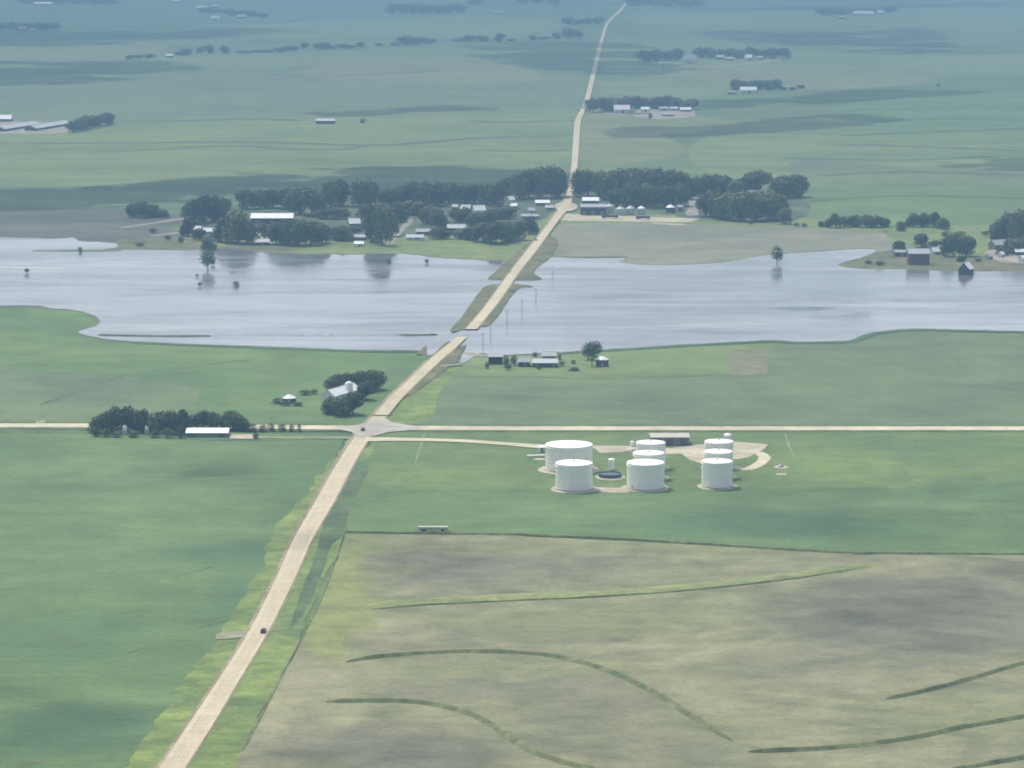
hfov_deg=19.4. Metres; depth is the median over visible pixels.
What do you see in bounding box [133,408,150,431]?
tree
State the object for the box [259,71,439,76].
grass waterway
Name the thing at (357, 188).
tree
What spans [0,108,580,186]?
field
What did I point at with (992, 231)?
tree
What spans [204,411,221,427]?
tree
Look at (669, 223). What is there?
field track
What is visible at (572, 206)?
village yard
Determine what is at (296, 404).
shrub
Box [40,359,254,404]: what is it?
grass waterway
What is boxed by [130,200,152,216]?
tree
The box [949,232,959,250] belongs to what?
tree
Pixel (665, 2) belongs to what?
tree
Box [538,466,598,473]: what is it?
gravel pad
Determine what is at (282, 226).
tree
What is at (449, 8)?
tree
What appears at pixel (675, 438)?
loading shed
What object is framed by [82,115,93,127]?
tree
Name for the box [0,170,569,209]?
field
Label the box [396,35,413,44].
tree
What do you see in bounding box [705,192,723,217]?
tree
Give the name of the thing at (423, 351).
embankment
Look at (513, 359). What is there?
shrub
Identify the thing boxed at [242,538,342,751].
grass terrace
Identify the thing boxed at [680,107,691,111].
farm shed
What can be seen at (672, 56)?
tree
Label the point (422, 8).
tree
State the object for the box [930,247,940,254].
shed
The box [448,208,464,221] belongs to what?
tree
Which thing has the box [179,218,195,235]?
tree
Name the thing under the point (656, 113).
farm yard
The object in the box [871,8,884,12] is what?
tree
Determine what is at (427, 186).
tree
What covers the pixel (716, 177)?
tree
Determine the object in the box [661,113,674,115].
farm shed
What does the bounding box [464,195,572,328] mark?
road shoulder
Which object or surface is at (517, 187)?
tree
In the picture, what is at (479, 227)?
tree
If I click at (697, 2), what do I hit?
tree
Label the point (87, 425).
section road
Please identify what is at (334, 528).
grass verge
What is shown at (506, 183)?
tree
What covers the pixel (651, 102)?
tree
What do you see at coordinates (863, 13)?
farm shed
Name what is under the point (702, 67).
driveway
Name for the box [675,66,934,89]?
field
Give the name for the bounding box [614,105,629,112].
farm shed
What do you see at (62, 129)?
farm yard
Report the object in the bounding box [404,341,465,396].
embankment
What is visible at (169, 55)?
farm shed
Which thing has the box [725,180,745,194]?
tree
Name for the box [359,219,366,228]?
tree
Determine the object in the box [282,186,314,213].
tree
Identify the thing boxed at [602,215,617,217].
grain trailer
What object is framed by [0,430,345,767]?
field
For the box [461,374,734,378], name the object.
grass waterway
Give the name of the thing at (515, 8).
field
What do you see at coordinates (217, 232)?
tree
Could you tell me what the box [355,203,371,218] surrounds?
tree
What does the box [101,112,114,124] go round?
tree
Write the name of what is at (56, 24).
tree
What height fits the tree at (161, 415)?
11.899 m
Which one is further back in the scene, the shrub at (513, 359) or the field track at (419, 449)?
the shrub at (513, 359)
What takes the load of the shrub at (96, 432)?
on the ground at (762, 110)
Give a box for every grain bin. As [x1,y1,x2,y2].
[123,425,126,433]
[145,425,148,433]
[283,393,295,402]
[596,355,608,366]
[606,203,613,212]
[616,206,624,214]
[626,205,634,214]
[637,205,644,214]
[666,204,674,212]
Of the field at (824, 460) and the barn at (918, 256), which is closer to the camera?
the field at (824, 460)
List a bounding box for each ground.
[0,0,1023,738]
[182,194,563,240]
[561,188,810,222]
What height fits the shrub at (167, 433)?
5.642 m
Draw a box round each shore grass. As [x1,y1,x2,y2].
[0,224,191,241]
[114,237,298,252]
[169,212,554,260]
[560,213,887,231]
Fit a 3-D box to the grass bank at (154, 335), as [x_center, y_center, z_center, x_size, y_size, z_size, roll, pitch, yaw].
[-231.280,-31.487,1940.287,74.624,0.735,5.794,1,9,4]
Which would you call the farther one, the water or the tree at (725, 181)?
the tree at (725, 181)
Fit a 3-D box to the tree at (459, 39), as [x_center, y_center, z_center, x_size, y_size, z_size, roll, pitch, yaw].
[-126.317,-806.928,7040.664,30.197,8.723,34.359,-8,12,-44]
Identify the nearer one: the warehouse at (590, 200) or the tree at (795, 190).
the warehouse at (590, 200)
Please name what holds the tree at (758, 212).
on the ground at (762, 110)
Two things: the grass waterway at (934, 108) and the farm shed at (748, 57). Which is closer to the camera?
the grass waterway at (934, 108)
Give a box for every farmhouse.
[517,357,530,366]
[988,239,1004,249]
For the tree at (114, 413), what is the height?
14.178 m
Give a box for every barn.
[250,213,294,223]
[322,383,357,401]
[906,248,929,264]
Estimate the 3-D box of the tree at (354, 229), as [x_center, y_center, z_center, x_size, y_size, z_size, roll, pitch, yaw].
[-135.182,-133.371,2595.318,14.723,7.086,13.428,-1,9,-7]
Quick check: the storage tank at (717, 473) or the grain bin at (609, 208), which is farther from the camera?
the grain bin at (609, 208)
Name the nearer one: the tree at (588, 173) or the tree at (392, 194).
the tree at (392, 194)
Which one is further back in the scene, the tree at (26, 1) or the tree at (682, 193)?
the tree at (26, 1)
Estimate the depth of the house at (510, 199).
2886.44 m
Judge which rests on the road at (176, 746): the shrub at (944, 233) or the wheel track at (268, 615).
the wheel track at (268, 615)
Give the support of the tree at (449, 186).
on the ground at (762, 110)
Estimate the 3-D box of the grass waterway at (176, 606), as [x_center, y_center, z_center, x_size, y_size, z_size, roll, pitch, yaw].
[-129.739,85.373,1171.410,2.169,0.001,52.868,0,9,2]
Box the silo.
[345,381,352,392]
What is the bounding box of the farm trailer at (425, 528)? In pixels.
[418,526,450,530]
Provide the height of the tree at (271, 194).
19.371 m
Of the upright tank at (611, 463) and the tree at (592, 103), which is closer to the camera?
the upright tank at (611, 463)
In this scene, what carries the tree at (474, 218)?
on the ground at (762, 110)
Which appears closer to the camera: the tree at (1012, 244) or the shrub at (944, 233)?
the tree at (1012, 244)
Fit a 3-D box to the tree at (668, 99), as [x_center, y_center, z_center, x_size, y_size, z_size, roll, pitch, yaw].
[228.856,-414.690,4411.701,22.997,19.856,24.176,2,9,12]
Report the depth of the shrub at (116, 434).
1553.69 m
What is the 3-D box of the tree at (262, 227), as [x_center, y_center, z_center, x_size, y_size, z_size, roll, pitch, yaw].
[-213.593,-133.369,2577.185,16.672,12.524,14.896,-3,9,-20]
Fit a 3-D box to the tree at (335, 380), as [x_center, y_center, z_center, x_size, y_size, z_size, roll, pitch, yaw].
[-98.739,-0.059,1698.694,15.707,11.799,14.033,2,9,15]
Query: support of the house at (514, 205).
on the ground at (762, 110)
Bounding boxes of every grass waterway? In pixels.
[0,136,555,145]
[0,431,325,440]
[14,759,47,765]
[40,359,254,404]
[95,144,371,151]
[110,118,300,122]
[172,588,191,617]
[181,610,245,624]
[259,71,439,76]
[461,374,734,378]
[470,120,573,121]
[471,150,567,151]
[504,409,657,421]
[783,156,999,160]
[808,195,1023,201]
[820,171,1023,175]
[834,144,1023,151]
[840,128,1023,135]
[853,108,1023,109]
[871,119,1023,121]
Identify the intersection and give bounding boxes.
[337,419,424,437]
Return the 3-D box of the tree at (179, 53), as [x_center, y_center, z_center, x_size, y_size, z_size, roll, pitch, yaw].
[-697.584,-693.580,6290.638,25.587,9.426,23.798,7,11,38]
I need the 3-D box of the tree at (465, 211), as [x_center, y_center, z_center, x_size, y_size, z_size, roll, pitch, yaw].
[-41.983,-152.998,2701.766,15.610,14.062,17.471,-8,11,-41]
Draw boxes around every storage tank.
[544,440,593,471]
[555,459,592,491]
[626,459,664,490]
[633,450,664,477]
[636,440,665,466]
[701,458,732,488]
[704,439,733,466]
[704,449,732,459]
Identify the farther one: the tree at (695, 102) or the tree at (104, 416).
the tree at (695, 102)
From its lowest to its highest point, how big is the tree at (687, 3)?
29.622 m
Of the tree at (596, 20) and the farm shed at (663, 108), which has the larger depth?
the tree at (596, 20)
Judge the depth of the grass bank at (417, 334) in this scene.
1942.99 m
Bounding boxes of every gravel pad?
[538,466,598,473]
[551,486,598,492]
[595,475,624,479]
[620,485,668,492]
[697,484,737,489]
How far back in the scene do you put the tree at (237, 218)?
2511.99 m
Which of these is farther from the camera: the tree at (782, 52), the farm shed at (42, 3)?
the farm shed at (42, 3)
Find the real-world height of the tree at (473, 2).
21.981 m
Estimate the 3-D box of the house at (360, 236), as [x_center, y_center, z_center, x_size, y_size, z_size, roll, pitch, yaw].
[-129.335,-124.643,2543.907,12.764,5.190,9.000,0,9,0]
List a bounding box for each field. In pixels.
[0,7,430,23]
[0,44,169,61]
[0,71,612,118]
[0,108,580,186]
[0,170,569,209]
[0,206,182,226]
[0,306,431,430]
[0,369,200,421]
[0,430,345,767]
[90,44,591,69]
[234,18,560,37]
[234,534,1023,767]
[283,1,605,15]
[300,56,542,83]
[346,432,1023,545]
[347,486,1023,554]
[414,331,1023,424]
[459,343,803,378]
[550,223,893,258]
[578,110,721,164]
[590,38,1023,77]
[598,78,729,97]
[620,6,1023,25]
[640,25,1023,39]
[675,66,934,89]
[688,133,1023,186]
[728,348,767,374]
[789,159,1023,183]
[803,183,1023,229]
[829,92,1023,141]
[886,226,991,255]
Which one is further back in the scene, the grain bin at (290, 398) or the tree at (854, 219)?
the tree at (854, 219)
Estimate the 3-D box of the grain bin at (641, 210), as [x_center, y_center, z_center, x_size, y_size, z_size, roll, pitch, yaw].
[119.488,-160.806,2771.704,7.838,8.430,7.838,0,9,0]
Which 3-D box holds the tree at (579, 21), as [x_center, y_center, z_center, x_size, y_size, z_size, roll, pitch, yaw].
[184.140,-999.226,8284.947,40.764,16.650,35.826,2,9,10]
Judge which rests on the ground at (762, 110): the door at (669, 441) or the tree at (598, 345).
the tree at (598, 345)
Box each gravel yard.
[595,446,680,453]
[597,487,627,492]
[673,442,767,462]
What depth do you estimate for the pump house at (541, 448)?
1509.35 m
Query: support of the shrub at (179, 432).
on the ground at (762, 110)
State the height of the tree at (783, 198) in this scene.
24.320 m
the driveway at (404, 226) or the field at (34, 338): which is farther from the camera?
the driveway at (404, 226)
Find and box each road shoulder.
[0,422,1023,431]
[156,360,426,767]
[373,347,456,414]
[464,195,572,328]
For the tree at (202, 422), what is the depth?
1574.99 m
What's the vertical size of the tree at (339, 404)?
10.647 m
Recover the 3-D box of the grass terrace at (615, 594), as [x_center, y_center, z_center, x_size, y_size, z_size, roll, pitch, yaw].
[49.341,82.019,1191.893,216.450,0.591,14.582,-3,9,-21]
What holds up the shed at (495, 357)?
on the ground at (762, 110)
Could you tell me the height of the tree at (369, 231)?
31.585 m
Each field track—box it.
[257,436,351,438]
[415,434,424,462]
[653,223,684,224]
[785,434,794,457]
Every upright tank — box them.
[608,458,614,469]
[724,433,731,439]
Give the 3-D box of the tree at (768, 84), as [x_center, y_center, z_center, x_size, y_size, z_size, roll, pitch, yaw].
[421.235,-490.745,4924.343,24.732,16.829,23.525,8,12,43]
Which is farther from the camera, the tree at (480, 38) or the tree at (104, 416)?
the tree at (480, 38)
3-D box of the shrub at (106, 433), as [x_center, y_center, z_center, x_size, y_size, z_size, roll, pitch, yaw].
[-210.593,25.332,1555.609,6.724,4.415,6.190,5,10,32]
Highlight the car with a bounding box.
[260,628,266,632]
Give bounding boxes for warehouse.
[580,204,605,214]
[582,197,598,203]
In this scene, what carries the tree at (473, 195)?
on the ground at (762, 110)
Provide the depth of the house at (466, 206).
2799.45 m
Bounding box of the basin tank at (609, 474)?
[599,471,621,478]
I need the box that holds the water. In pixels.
[0,237,1023,362]
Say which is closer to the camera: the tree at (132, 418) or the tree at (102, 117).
the tree at (132, 418)
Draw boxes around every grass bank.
[99,334,210,336]
[130,342,417,352]
[399,333,437,335]
[562,256,623,257]
[562,329,1023,353]
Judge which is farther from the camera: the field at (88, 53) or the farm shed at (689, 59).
the field at (88, 53)
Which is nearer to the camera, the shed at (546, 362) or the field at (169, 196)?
the shed at (546, 362)
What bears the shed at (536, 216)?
on the ground at (762, 110)
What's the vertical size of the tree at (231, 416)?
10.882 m
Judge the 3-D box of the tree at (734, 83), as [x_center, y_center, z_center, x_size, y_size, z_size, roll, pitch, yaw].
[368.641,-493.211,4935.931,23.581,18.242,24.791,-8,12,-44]
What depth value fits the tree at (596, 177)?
2946.92 m
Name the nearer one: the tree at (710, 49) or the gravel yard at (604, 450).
the gravel yard at (604, 450)
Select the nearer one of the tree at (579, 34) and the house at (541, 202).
the house at (541, 202)
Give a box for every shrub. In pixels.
[90,427,101,435]
[100,428,111,435]
[111,431,122,437]
[127,430,139,437]
[149,429,160,436]
[162,427,172,436]
[175,425,184,436]
[246,423,257,431]
[258,424,266,432]
[267,423,274,430]
[271,397,282,403]
[277,424,285,429]
[279,401,291,405]
[292,402,303,405]
[299,389,310,394]
[502,355,509,364]
[510,355,516,364]
[940,231,951,235]
[956,230,966,235]
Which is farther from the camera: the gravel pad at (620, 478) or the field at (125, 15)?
the field at (125, 15)
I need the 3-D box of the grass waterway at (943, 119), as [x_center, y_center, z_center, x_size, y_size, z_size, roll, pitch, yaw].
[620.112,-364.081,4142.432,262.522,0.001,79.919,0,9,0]
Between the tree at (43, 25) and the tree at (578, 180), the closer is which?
the tree at (578, 180)
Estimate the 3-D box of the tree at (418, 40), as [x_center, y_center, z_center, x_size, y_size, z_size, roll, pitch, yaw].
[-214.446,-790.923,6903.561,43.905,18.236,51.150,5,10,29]
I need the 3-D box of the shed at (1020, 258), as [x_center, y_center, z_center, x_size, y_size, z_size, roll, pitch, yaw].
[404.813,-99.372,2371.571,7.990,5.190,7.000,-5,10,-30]
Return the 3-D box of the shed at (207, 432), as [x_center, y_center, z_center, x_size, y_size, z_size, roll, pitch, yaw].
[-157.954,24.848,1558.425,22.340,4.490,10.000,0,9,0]
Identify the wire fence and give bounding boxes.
[228,334,396,335]
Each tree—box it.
[0,23,9,29]
[5,21,16,29]
[12,23,25,29]
[17,0,34,3]
[24,22,33,29]
[31,22,43,29]
[39,22,52,30]
[42,0,62,3]
[49,22,61,29]
[65,0,83,3]
[65,121,82,131]
[74,117,89,130]
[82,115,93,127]
[87,416,104,431]
[89,0,108,4]
[90,115,100,127]
[96,114,106,125]
[96,410,116,431]
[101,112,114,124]
[106,405,125,431]
[107,0,119,3]
[117,405,138,430]
[125,55,134,58]
[125,203,136,216]
[126,409,141,431]
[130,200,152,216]
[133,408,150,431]
[135,54,145,58]
[144,413,161,431]
[145,54,155,57]
[145,204,159,216]
[151,411,169,432]
[154,209,170,216]
[162,409,180,433]
[173,51,184,54]
[173,409,192,433]
[179,48,192,54]
[179,198,204,223]
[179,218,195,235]
[188,414,201,427]
[192,228,205,239]
[192,409,210,427]
[193,194,215,221]
[196,46,206,53]
[197,7,210,11]
[198,249,216,269]
[200,236,217,249]
[204,45,213,53]
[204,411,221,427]
[206,194,226,220]
[207,9,220,12]
[210,215,233,241]
[211,416,229,427]
[216,196,232,218]
[220,46,229,53]
[221,8,233,14]
[221,208,250,242]
[222,410,241,429]
[230,10,242,15]
[233,416,249,429]
[234,189,259,208]
[235,50,251,52]
[236,219,259,243]
[242,10,256,15]
[252,188,272,207]
[254,221,267,235]
[255,13,267,17]
[256,49,275,51]
[263,221,282,243]
[264,187,280,207]
[273,47,286,51]
[273,219,292,244]
[275,187,295,208]
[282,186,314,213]
[282,218,314,245]
[284,45,299,50]
[297,186,327,215]
[299,219,324,244]
[300,42,309,47]
[312,42,331,48]
[314,207,332,218]
[314,223,331,242]
[320,396,336,413]
[321,179,339,206]
[323,374,345,389]
[325,207,350,218]
[328,226,338,239]
[329,396,355,415]
[333,179,350,205]
[333,225,355,240]
[335,43,347,47]
[341,373,352,381]
[342,391,363,414]
[347,370,375,387]
[349,226,363,233]
[350,179,370,205]
[355,41,364,46]
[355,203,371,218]
[356,380,374,399]
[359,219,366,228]
[360,179,380,204]
[363,205,376,241]
[363,369,387,389]
[371,204,393,244]
[377,186,404,204]
[383,2,396,13]
[385,202,408,221]
[386,210,399,235]
[390,42,399,45]
[394,3,407,13]
[394,185,408,202]
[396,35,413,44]
[400,180,424,202]
[401,202,411,211]
[404,3,418,13]
[406,201,430,215]
[409,37,427,43]
[415,180,432,201]
[416,3,430,13]
[417,206,435,223]
[424,38,436,42]
[425,4,432,12]
[427,181,449,205]
[427,208,449,226]
[427,227,443,238]
[432,4,445,13]
[439,226,452,238]
[442,181,460,202]
[443,3,458,12]
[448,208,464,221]
[449,182,471,202]
[451,229,464,238]
[452,38,464,41]
[454,3,468,12]
[456,206,473,221]
[461,35,476,41]
[461,227,476,238]
[462,183,480,202]
[464,212,488,226]
[466,0,484,4]
[470,221,488,241]
[476,35,489,40]
[477,182,493,203]
[480,211,497,222]
[481,220,506,243]
[484,182,508,205]
[486,208,506,218]
[493,33,505,41]
[497,207,517,218]
[497,220,518,241]
[499,177,511,193]
[508,172,529,198]
[512,220,527,239]
[515,0,529,3]
[519,168,543,197]
[521,216,539,233]
[528,35,536,40]
[528,166,555,197]
[530,0,543,3]
[537,36,551,38]
[541,164,566,197]
[546,0,560,3]
[551,33,560,38]
[554,167,568,196]
[560,17,573,24]
[560,27,576,37]
[568,367,578,370]
[570,168,589,196]
[571,19,585,24]
[574,31,583,37]
[575,168,598,195]
[581,343,592,359]
[583,17,593,23]
[583,97,601,111]
[586,341,597,361]
[590,170,607,196]
[593,16,604,24]
[593,341,602,353]
[598,97,609,111]
[599,175,619,199]
[606,188,625,205]
[607,169,613,176]
[609,98,625,111]
[612,167,627,191]
[619,181,648,206]
[620,96,635,108]
[620,167,641,189]
[624,0,642,5]
[632,95,642,107]
[634,49,652,61]
[634,167,656,185]
[634,182,659,206]
[635,0,650,5]
[638,98,650,107]
[641,51,657,61]
[644,167,667,190]
[645,186,669,207]
[646,0,660,5]
[646,97,660,108]
[650,49,663,60]
[653,96,666,108]
[655,169,678,186]
[657,0,672,6]
[658,51,671,60]
[660,95,673,105]
[662,186,675,205]
[665,50,677,60]
[668,97,681,108]
[670,184,691,205]
[671,0,683,5]
[672,171,694,197]
[673,48,684,59]
[678,100,692,108]
[679,0,692,6]
[685,178,700,198]
[687,99,698,108]
[689,0,705,6]
[692,47,709,57]
[692,176,706,195]
[695,191,712,215]
[697,174,713,194]
[702,47,714,57]
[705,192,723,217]
[708,173,721,193]
[711,49,727,57]
[713,191,738,219]
[715,175,733,194]
[723,48,737,57]
[723,190,760,220]
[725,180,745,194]
[729,79,740,89]
[731,50,749,58]
[736,80,749,89]
[736,176,754,190]
[739,190,772,220]
[743,46,760,57]
[744,169,773,189]
[747,80,758,89]
[755,79,766,89]
[757,49,765,56]
[758,190,783,219]
[762,47,778,57]
[762,80,773,89]
[767,175,787,195]
[770,79,782,89]
[770,244,782,261]
[771,193,789,218]
[774,47,791,58]
[776,174,802,197]
[778,208,791,223]
[786,174,810,196]
[814,8,828,14]
[823,218,833,226]
[824,6,837,14]
[829,213,841,227]
[834,7,849,14]
[840,216,851,226]
[848,215,861,226]
[849,9,861,13]
[859,8,870,10]
[859,214,875,226]
[869,215,884,226]
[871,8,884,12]
[879,218,890,226]
[883,6,897,13]
[892,240,905,249]
[896,221,906,230]
[905,213,921,226]
[913,233,928,246]
[917,212,932,226]
[927,212,940,226]
[928,240,941,246]
[934,218,950,228]
[939,235,957,255]
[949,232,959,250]
[956,235,976,255]
[956,255,966,261]
[988,219,1003,239]
[993,211,1017,239]
[995,245,1011,254]
[1003,238,1023,252]
[1005,208,1023,238]
[1013,210,1023,238]
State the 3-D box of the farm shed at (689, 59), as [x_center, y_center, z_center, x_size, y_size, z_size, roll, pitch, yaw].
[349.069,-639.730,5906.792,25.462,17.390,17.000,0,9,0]
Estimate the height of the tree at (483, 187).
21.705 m
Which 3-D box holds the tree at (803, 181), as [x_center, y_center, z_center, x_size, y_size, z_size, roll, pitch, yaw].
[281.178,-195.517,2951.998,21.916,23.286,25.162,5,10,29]
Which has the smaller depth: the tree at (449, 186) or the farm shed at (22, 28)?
the tree at (449, 186)
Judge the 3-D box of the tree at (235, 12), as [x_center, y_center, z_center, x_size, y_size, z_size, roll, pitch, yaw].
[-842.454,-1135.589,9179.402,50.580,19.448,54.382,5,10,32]
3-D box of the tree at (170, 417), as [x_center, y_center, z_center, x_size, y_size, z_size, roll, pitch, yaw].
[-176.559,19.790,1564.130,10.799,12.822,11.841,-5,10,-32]
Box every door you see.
[667,439,673,444]
[680,439,686,444]
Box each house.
[203,228,212,233]
[254,239,269,244]
[347,218,360,226]
[352,234,366,239]
[406,234,423,239]
[416,228,430,234]
[447,224,465,230]
[460,204,471,209]
[472,205,485,212]
[506,196,514,202]
[510,203,518,208]
[528,207,534,212]
[535,200,549,205]
[537,445,545,451]
[545,205,553,209]
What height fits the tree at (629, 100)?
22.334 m
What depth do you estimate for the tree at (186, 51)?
6302.05 m
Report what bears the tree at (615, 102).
on the ground at (762, 110)
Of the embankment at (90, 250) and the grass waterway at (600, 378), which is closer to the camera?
the grass waterway at (600, 378)
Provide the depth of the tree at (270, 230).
2507.33 m
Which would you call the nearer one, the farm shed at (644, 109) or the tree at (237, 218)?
the tree at (237, 218)
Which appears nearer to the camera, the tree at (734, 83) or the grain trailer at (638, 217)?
the grain trailer at (638, 217)
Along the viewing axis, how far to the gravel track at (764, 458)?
1482.26 m
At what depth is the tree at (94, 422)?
1565.29 m
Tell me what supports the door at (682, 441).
in the loading shed at (675, 438)
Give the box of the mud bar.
[463,352,487,356]
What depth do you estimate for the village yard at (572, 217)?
2732.32 m
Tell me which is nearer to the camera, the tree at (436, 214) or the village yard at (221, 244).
the village yard at (221, 244)
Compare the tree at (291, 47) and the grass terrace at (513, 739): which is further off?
the tree at (291, 47)
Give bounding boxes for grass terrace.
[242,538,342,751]
[326,697,604,767]
[345,649,731,740]
[352,531,1023,554]
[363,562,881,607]
[372,567,864,609]
[748,713,1023,752]
[886,660,1023,698]
[952,754,1023,767]
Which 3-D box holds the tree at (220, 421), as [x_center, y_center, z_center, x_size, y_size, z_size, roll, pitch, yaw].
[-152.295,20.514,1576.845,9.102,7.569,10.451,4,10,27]
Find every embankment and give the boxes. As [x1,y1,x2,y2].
[33,249,121,251]
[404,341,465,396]
[416,346,426,354]
[450,284,532,332]
[488,235,557,279]
[619,249,846,264]
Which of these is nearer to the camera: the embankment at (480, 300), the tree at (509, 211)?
the embankment at (480, 300)
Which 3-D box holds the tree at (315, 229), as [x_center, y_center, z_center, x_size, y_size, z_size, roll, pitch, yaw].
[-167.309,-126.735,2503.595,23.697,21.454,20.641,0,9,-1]
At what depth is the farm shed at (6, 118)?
4113.02 m
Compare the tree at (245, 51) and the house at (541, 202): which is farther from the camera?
the tree at (245, 51)
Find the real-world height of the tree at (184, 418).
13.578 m
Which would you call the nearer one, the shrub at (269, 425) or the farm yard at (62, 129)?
the shrub at (269, 425)
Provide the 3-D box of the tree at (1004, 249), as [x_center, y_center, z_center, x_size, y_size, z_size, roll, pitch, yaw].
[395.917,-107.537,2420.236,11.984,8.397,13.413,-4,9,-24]
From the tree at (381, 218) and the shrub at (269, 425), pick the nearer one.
the shrub at (269, 425)
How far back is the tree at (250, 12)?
9121.87 m
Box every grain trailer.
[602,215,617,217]
[636,216,649,218]
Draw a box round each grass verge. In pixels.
[125,439,348,767]
[187,444,374,767]
[290,461,368,627]
[387,362,461,423]
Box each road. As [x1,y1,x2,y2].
[0,423,339,429]
[159,415,387,767]
[374,337,465,414]
[413,426,1023,429]
[466,3,626,328]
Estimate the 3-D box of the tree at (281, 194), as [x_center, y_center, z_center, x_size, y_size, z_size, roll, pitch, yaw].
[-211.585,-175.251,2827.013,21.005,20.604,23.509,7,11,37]
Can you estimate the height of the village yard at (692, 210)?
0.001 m
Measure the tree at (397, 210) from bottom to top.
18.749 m
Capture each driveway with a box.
[119,218,183,227]
[150,232,178,235]
[216,630,245,638]
[229,434,254,438]
[366,437,544,447]
[385,219,412,245]
[608,60,779,71]
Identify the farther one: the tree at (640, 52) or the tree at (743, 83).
the tree at (640, 52)
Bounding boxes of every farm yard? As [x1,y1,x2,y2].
[0,121,71,133]
[632,109,695,118]
[984,249,1023,262]
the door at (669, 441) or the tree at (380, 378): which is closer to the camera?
the door at (669, 441)
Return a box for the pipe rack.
[527,454,544,457]
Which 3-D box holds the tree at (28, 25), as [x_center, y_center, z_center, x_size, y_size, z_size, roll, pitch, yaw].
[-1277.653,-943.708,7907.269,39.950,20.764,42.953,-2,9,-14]
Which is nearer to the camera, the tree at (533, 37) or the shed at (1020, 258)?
the shed at (1020, 258)
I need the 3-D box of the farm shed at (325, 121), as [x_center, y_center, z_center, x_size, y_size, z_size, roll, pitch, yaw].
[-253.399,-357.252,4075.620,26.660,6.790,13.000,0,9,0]
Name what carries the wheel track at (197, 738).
on the road at (176, 746)
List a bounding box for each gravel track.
[593,445,689,451]
[736,452,770,469]
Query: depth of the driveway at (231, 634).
1117.62 m
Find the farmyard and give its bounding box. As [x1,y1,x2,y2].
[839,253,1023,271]
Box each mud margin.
[0,236,874,359]
[3,247,994,363]
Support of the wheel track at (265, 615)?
on the road at (176, 746)
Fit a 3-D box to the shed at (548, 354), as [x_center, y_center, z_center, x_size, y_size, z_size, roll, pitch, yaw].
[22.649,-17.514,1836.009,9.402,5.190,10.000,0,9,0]
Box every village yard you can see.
[212,235,225,246]
[554,202,577,210]
[560,214,697,221]
[685,197,700,215]
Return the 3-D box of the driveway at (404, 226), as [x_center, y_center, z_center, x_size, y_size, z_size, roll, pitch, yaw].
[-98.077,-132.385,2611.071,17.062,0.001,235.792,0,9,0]
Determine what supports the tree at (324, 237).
on the ground at (762, 110)
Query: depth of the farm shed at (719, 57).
6083.61 m
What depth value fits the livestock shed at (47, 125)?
3968.51 m
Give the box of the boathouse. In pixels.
[958,261,973,274]
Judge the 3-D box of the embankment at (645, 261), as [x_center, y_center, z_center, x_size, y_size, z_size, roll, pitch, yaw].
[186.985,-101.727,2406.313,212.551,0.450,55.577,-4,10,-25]
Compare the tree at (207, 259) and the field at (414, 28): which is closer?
the tree at (207, 259)
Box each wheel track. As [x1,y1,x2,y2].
[170,438,360,767]
[174,438,362,767]
[177,438,365,767]
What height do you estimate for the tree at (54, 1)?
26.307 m
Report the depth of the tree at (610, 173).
2979.98 m
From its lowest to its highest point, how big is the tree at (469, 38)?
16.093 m
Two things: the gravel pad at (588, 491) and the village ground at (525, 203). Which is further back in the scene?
the village ground at (525, 203)
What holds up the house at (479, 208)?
on the ground at (762, 110)
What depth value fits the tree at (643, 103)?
4417.67 m
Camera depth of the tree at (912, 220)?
2652.84 m
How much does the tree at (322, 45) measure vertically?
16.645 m
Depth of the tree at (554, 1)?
10596.91 m
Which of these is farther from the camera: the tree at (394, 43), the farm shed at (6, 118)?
the tree at (394, 43)
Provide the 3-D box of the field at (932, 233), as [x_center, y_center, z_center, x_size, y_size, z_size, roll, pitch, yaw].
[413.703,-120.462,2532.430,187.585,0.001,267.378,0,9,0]
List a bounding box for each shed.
[0,115,12,121]
[0,121,40,130]
[17,27,27,30]
[24,120,70,130]
[33,2,51,5]
[165,54,173,57]
[186,428,229,436]
[211,16,219,20]
[237,15,245,18]
[315,119,334,123]
[354,241,363,246]
[488,353,502,363]
[493,11,505,13]
[521,214,538,218]
[532,358,557,366]
[541,351,556,357]
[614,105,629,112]
[641,107,648,111]
[649,433,689,444]
[658,61,667,65]
[658,106,668,110]
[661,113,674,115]
[669,107,677,110]
[677,205,682,210]
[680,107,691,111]
[683,55,695,63]
[716,55,723,59]
[725,57,733,60]
[739,87,756,92]
[745,54,752,60]
[853,11,874,15]
[894,250,906,256]
[930,247,940,254]
[986,254,993,258]
[997,251,1004,256]
[1013,249,1023,254]
[1018,255,1023,261]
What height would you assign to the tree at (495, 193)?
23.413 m
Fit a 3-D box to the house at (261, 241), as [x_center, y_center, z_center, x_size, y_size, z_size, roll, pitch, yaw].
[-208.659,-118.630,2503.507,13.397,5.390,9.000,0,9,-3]
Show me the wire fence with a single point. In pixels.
(263, 334)
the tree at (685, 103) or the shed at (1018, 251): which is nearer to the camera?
the shed at (1018, 251)
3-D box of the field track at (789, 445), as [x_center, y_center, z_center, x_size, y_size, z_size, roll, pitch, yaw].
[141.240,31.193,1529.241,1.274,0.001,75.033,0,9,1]
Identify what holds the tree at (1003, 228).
on the ground at (762, 110)
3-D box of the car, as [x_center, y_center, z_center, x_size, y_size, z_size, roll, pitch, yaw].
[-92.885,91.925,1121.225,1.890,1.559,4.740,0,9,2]
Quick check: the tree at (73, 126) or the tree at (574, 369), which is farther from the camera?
the tree at (73, 126)
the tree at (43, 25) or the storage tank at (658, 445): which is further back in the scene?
the tree at (43, 25)
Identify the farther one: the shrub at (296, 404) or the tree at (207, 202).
the tree at (207, 202)

